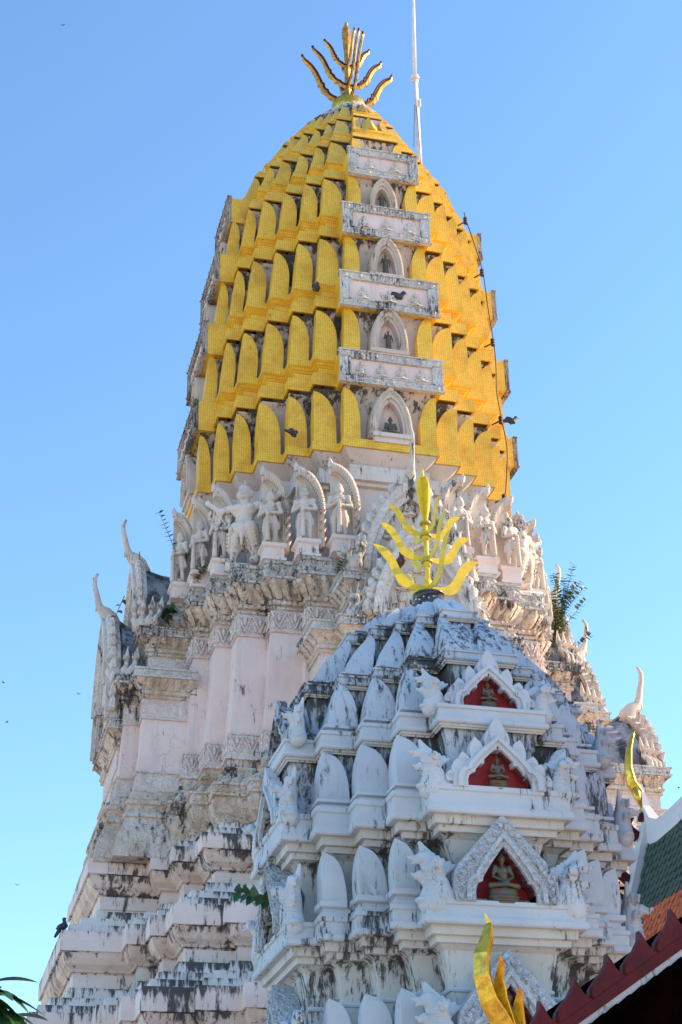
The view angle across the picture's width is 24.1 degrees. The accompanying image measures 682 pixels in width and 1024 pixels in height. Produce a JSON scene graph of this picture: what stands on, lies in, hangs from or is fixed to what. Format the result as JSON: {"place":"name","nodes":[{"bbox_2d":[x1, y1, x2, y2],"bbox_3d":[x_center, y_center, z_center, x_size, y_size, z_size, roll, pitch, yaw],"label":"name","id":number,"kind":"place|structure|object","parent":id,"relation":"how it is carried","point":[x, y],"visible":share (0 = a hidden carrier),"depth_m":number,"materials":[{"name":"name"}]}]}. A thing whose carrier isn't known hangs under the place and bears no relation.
{"place":"outdoors","nodes":[
{"label":"outdoors","id":0,"kind":"place"},
{"bbox_2d":[0,0,681,1017],"label":"sky","id":1,"kind":"structure","parent":0,"point":[128,128],"materials":[{"name":"blue"}]},
{"bbox_2d":[507,989,512,1009],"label":"buddha statue","id":2,"kind":"object","parent":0,"point":[510,996],"visible":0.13,"depth_m":15.53,"materials":[{"name":"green stone"}]},
{"bbox_2d":[529,908,681,1023],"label":"pavilion roof","id":3,"kind":"structure","parent":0,"point":[640,982],"depth_m":9.35,"materials":[{"name":"red tile"}]},
{"bbox_2d":[473,913,525,1023],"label":"gilded roof finial","id":4,"kind":"object","parent":3,"relation":"attached to","point":[495,1004],"visible":1,"depth_m":8.93,"materials":[{"name":"gold metal"}]},
{"bbox_2d":[619,731,681,940],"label":"temple hall","id":5,"kind":"structure","parent":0,"point":[653,878],"depth_m":23.29,"materials":[{"name":"red paint"}]},
{"bbox_3d":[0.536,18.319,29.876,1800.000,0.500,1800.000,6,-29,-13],"label":"ground","id":6,"kind":"structure","parent":0,"visible":0},
{"bbox_2d":[0,977,47,1023],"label":"tree","id":7,"kind":"object","parent":6,"relation":"on","point":[9,1014],"visible":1,"depth_m":8.35,"materials":[{"name":"green plant"}]},
{"bbox_2d":[25,22,671,1023],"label":"great prang","id":8,"kind":"structure","parent":6,"relation":"on","point":[201,684],"depth_m":36.32,"materials":[{"name":"paint"}]},
{"bbox_2d":[54,917,67,937],"bbox_3d":[-5.472,8.101,31.206,0.446,0.243,0.138,-31,-4,-43],"label":"bird","id":9,"kind":"object","parent":8,"relation":"on","point":[63,925],"visible":0.99,"depth_m":31.18},
{"bbox_2d":[111,596,125,623],"bbox_3d":[-5.153,2.298,36.608,0.454,0.920,0.150,6,-29,-13],"label":"creeper","id":10,"kind":"object","parent":8,"relation":"attached to","point":[124,602],"visible":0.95,"depth_m":36.72,"materials":[{"name":"brown"}]},
{"bbox_2d":[160,602,177,623],"bbox_3d":[-3.787,2.230,35.258,0.399,0.447,0.300,6,-29,-13],"label":"weed tuft","id":11,"kind":"object","parent":8,"relation":"on","point":[167,612],"visible":1,"depth_m":35.24,"materials":[{"name":"green plant"}]},
{"bbox_2d":[167,508,192,602],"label":"guardian statue","id":12,"kind":"object","parent":8,"relation":"on","point":[179,586],"visible":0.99,"depth_m":36.32,"materials":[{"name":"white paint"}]},
{"bbox_2d":[155,510,183,571],"bbox_3d":[-3.898,0.657,36.658,0.826,1.779,0.194,-8,-29,12],"label":"weed sprig","id":13,"kind":"object","parent":12,"relation":"attached to","point":[160,511],"visible":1,"depth_m":36.79,"materials":[{"name":"green plant"}]},
{"bbox_2d":[187,495,211,587],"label":"guardian statue","id":14,"kind":"object","parent":8,"relation":"on","point":[200,545],"visible":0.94,"depth_m":35.91,"materials":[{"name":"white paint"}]},
{"bbox_2d":[190,562,209,582],"bbox_3d":[-3.088,1.361,35.402,0.544,0.556,0.198,-10,-30,17],"label":"weed tuft","id":15,"kind":"object","parent":8,"relation":"on","point":[202,572],"visible":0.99,"depth_m":35.43,"materials":[{"name":"green plant"}]},
{"bbox_2d":[207,482,235,575],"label":"guardian statue","id":16,"kind":"object","parent":8,"relation":"on","point":[218,532],"visible":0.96,"depth_m":35.29,"materials":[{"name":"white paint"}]},
{"bbox_2d":[205,481,281,570],"bbox_3d":[-2.129,0.281,35.167,1.772,2.324,0.580,-5,-29,8],"label":"bird man statue","id":17,"kind":"object","parent":8,"relation":"on","point":[244,534],"visible":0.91,"depth_m":34.99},
{"bbox_2d":[257,465,291,565],"bbox_3d":[-1.450,0.039,34.959,0.754,2.446,0.606,6,-29,-13],"label":"guardian statue","id":18,"kind":"object","parent":8,"relation":"on","point":[276,533],"visible":1,"depth_m":34.82,"materials":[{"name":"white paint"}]},
{"bbox_2d":[284,428,297,436],"bbox_3d":[-1.121,-1.818,36.117,0.144,0.255,0.469,-22,-41,34],"label":"bird","id":19,"kind":"object","parent":8,"relation":"on","point":[292,432],"visible":1,"depth_m":36.07},
{"bbox_2d":[291,461,326,561],"bbox_3d":[-0.703,-0.052,34.820,0.788,2.446,0.619,6,-29,-13],"label":"guardian statue","id":20,"kind":"object","parent":8,"relation":"on","point":[308,506],"visible":1,"depth_m":34.70,"materials":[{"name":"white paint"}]},
{"bbox_2d":[312,282,319,292],"bbox_3d":[-0.603,-5.370,38.162,0.172,0.304,0.558,-9,-1,14],"label":"bird","id":21,"kind":"object","parent":8,"relation":"on","point":[316,286],"visible":1,"depth_m":38.09},
{"bbox_2d":[335,556,346,573],"bbox_3d":[0.003,1.102,33.208,0.295,0.366,0.178,-8,-29,12],"label":"weed tuft","id":22,"kind":"object","parent":8,"relation":"on","point":[342,562],"visible":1,"depth_m":33.21,"materials":[{"name":"green plant"}]},
{"bbox_2d":[326,458,360,558],"bbox_3d":[0.051,-0.131,34.703,0.798,2.446,0.628,6,-29,-13],"label":"guardian statue","id":23,"kind":"object","parent":8,"relation":"on","point":[343,504],"visible":0.99,"depth_m":34.61,"materials":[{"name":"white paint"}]},
{"bbox_2d":[377,193,385,206],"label":"bronze statue","id":24,"kind":"object","parent":8,"relation":"on","point":[381,199],"visible":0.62,"depth_m":40.43,"materials":[{"name":"grey metal"}]},
{"bbox_2d":[380,255,390,272],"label":"bronze statue","id":25,"kind":"object","parent":8,"relation":"in","point":[385,261],"visible":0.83,"depth_m":39.09,"materials":[{"name":"grey metal"}]},
{"bbox_2d":[383,331,392,348],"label":"bronze statue","id":26,"kind":"object","parent":8,"relation":"in","point":[388,337],"visible":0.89,"depth_m":37.79,"materials":[{"name":"grey metal"}]},
{"bbox_2d":[382,417,400,433],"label":"bronze statue","id":27,"kind":"object","parent":8,"relation":"in","point":[390,426],"visible":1,"depth_m":36.48,"materials":[{"name":"grey metal"}]},
{"bbox_2d":[391,291,406,299],"bbox_3d":[1.284,-5.194,38.387,0.580,0.316,0.179,7,-29,2],"label":"bird","id":28,"kind":"object","parent":8,"relation":"on","point":[397,296],"visible":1,"depth_m":38.31},
{"bbox_2d":[411,0,421,161],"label":"antenna pole","id":29,"kind":"object","parent":8,"relation":"on","point":[415,82],"visible":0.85,"depth_m":49.92,"materials":[{"name":"white metal"}]},
{"bbox_2d":[440,473,474,553],"bbox_3d":[2.524,0.132,35.283,0.797,2.446,0.628,6,-29,-13],"label":"guardian statue","id":30,"kind":"object","parent":8,"relation":"on","point":[451,499],"visible":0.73,"depth_m":35.35,"materials":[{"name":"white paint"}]},
{"bbox_2d":[457,212,507,502],"bbox_3d":[3.497,-3.813,39.805,0.214,9.748,1.134,19,-35,-33],"label":"lightning cable","id":31,"kind":"object","parent":8,"relation":"attached to","point":[492,343],"visible":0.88,"depth_m":39.59,"materials":[{"name":"grey metal"}]},
{"bbox_2d":[503,416,518,425],"bbox_3d":[4.044,-2.225,38.633,0.513,0.280,0.158,9,-30,-7],"label":"bird","id":32,"kind":"object","parent":31,"relation":"attached to","point":[509,420],"visible":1,"depth_m":38.57},
{"bbox_2d":[465,483,500,577],"bbox_3d":[3.116,0.356,35.718,0.787,2.446,0.617,6,-29,-13],"label":"guardian statue","id":33,"kind":"object","parent":8,"relation":"on","point":[482,531],"visible":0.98,"depth_m":35.60,"materials":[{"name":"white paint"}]},
{"bbox_2d":[489,493,523,585],"bbox_3d":[3.691,0.588,36.167,0.753,2.446,0.604,6,-29,-13],"label":"guardian statue","id":34,"kind":"object","parent":8,"relation":"on","point":[510,568],"visible":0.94,"depth_m":35.95,"materials":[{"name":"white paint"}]},
{"bbox_2d":[499,511,542,598],"bbox_3d":[4.154,0.952,36.644,1.754,2.324,0.641,23,-37,-37],"label":"bird man statue","id":35,"kind":"object","parent":8,"relation":"on","point":[520,527],"visible":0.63,"depth_m":36.52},
{"bbox_2d":[523,517,547,606],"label":"guardian statue","id":36,"kind":"object","parent":8,"relation":"on","point":[528,531],"visible":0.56,"depth_m":36.97,"materials":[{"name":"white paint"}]},
{"bbox_2d":[532,532,550,620],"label":"guardian statue","id":37,"kind":"object","parent":8,"relation":"on","point":[536,539],"visible":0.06,"depth_m":37.55,"materials":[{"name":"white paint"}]},
{"bbox_2d":[536,546,553,633],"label":"guardian statue","id":38,"kind":"object","parent":8,"relation":"on","point":[539,551],"visible":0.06,"depth_m":38.19,"materials":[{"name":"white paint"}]},
{"bbox_2d":[550,562,587,646],"bbox_3d":[5.520,2.274,38.913,1.167,2.244,0.882,6,-29,-13],"label":"shrub","id":39,"kind":"object","parent":8,"relation":"on","point":[562,602],"visible":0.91,"depth_m":38.88,"materials":[{"name":"green plant"}]},
{"bbox_2d":[573,631,593,646],"bbox_3d":[5.714,3.168,38.457,0.836,0.746,0.155,3,-29,-8],"label":"weed sprig","id":40,"kind":"object","parent":8,"relation":"attached to","point":[582,639],"visible":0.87,"depth_m":38.57,"materials":[{"name":"green plant"}]},
{"bbox_2d":[239,469,653,1023],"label":"prang","id":41,"kind":"structure","parent":6,"relation":"on","point":[397,823],"depth_m":16.70,"materials":[{"name":"paint"}]},
{"bbox_2d":[233,884,269,909],"bbox_3d":[-0.948,4.149,17.252,0.462,0.270,0.109,14,-32,-25],"label":"weed sprig","id":42,"kind":"object","parent":41,"relation":"attached to","point":[252,894],"visible":0.95,"depth_m":17.25,"materials":[{"name":"green plant"}]},
{"bbox_2d":[264,812,271,835],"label":"buddha statue","id":43,"kind":"object","parent":41,"relation":"on","point":[267,824],"visible":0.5,"depth_m":17.70,"materials":[{"name":"green stone"}]},
{"bbox_2d":[265,914,273,943],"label":"buddha statue","id":44,"kind":"object","parent":41,"relation":"on","point":[268,925],"visible":0.23,"depth_m":17.14,"materials":[{"name":"green stone"}]},
{"bbox_2d":[394,551,404,577],"bbox_3d":[0.715,0.642,19.790,0.107,0.190,0.348,14,-66,-25],"label":"bird","id":45,"kind":"object","parent":41,"relation":"on","point":[400,559],"visible":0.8,"depth_m":19.72},
{"bbox_2d":[480,682,497,706],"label":"buddha statue","id":46,"kind":"object","parent":41,"relation":"on","point":[488,699],"visible":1,"depth_m":17.02,"materials":[{"name":"green metal"}]},
{"bbox_2d":[488,755,508,788],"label":"buddha statue","id":47,"kind":"object","parent":41,"relation":"on","point":[498,777],"visible":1,"depth_m":16.48,"materials":[{"name":"green metal"}]},
{"bbox_2d":[487,850,520,902],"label":"buddha statue","id":48,"kind":"object","parent":41,"relation":"on","point":[503,889],"visible":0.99,"depth_m":15.96,"materials":[{"name":"green metal"}]}
]}

